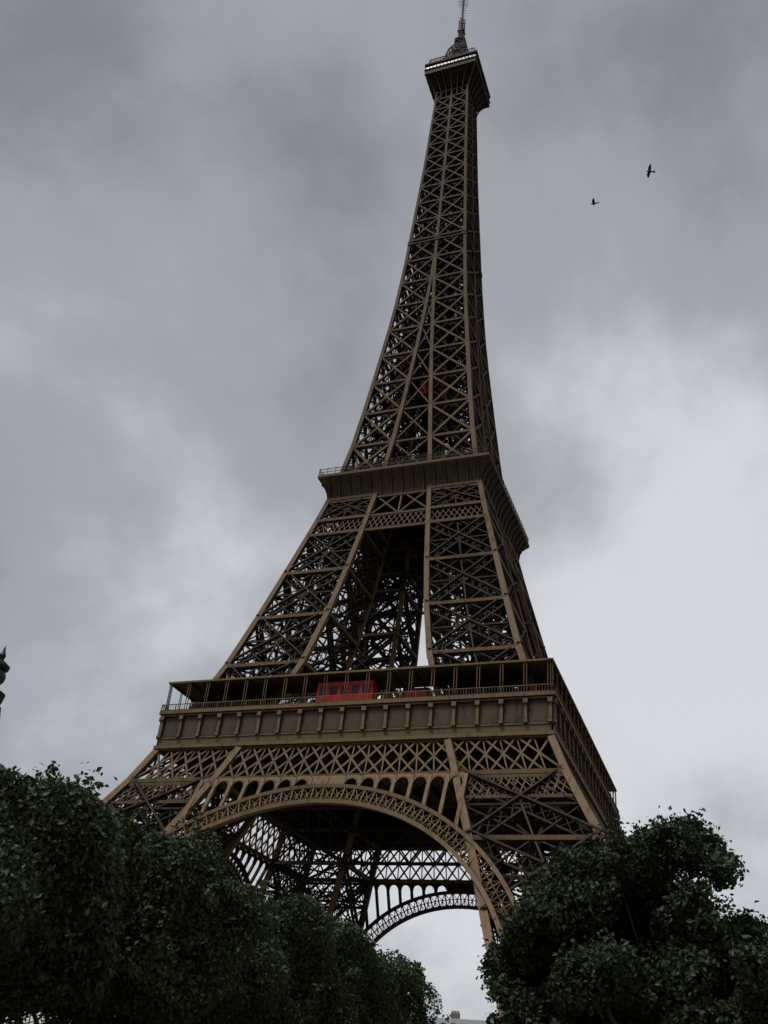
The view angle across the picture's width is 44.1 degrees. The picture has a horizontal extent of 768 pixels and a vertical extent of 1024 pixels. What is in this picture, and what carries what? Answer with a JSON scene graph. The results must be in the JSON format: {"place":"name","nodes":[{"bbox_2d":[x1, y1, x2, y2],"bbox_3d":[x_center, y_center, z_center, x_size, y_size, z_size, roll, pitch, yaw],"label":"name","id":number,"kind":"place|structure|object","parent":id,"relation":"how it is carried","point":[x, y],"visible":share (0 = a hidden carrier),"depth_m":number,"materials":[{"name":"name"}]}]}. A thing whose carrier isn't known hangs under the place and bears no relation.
{"place":"outdoors","nodes":[
{"label":"outdoors","id":0,"kind":"place"},
{"bbox_2d":[0,646,9,714],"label":"lamp post","id":1,"kind":"object","parent":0,"point":[4,668],"visible":1,"depth_m":12.54,"materials":[{"name":"metal"}]},
{"bbox_2d":[0,760,157,1023],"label":"clipped plane tree","id":2,"kind":"object","parent":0,"point":[64,897],"visible":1,"depth_m":29.52,"materials":[{"name":"green plant"}]},
{"bbox_2d":[37,804,284,1023],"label":"clipped plane tree","id":3,"kind":"object","parent":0,"point":[193,965],"visible":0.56,"depth_m":35.51,"materials":[{"name":"green plant"}]},
{"bbox_2d":[211,878,344,1023],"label":"clipped plane tree","id":4,"kind":"object","parent":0,"point":[274,968],"visible":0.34,"depth_m":44.04,"materials":[{"name":"green plant"}]},
{"bbox_2d":[283,912,399,1023],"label":"clipped plane tree","id":5,"kind":"object","parent":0,"point":[360,962],"visible":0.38,"depth_m":50.84,"materials":[{"name":"green plant"}]},
{"bbox_2d":[0,0,767,1023],"label":"sky","id":6,"kind":"structure","parent":0,"point":[207,207],"materials":[{"name":"grey"}]},
{"bbox_2d":[361,946,451,1023],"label":"clipped plane tree","id":7,"kind":"object","parent":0,"point":[412,982],"visible":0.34,"depth_m":57.05,"materials":[{"name":"green plant"}]},
{"bbox_2d":[412,1011,496,1023],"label":"building","id":8,"kind":"structure","parent":0,"point":[455,1018],"depth_m":337.39,"materials":[{"name":"stone"}]},
{"bbox_2d":[475,805,767,1023],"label":"tree","id":9,"kind":"object","parent":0,"point":[620,927],"visible":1,"depth_m":40.82,"materials":[{"name":"green plant"}]},
{"bbox_2d":[646,164,654,177],"bbox_3d":[13.881,-17.847,49.679,0.452,0.316,0.522,28,-38,-31],"label":"flying bird","id":10,"kind":"object","parent":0,"point":[649,171],"visible":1,"depth_m":49.57},
{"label":"tower pedestals","id":11,"kind":"object","parent":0,"visible":0},
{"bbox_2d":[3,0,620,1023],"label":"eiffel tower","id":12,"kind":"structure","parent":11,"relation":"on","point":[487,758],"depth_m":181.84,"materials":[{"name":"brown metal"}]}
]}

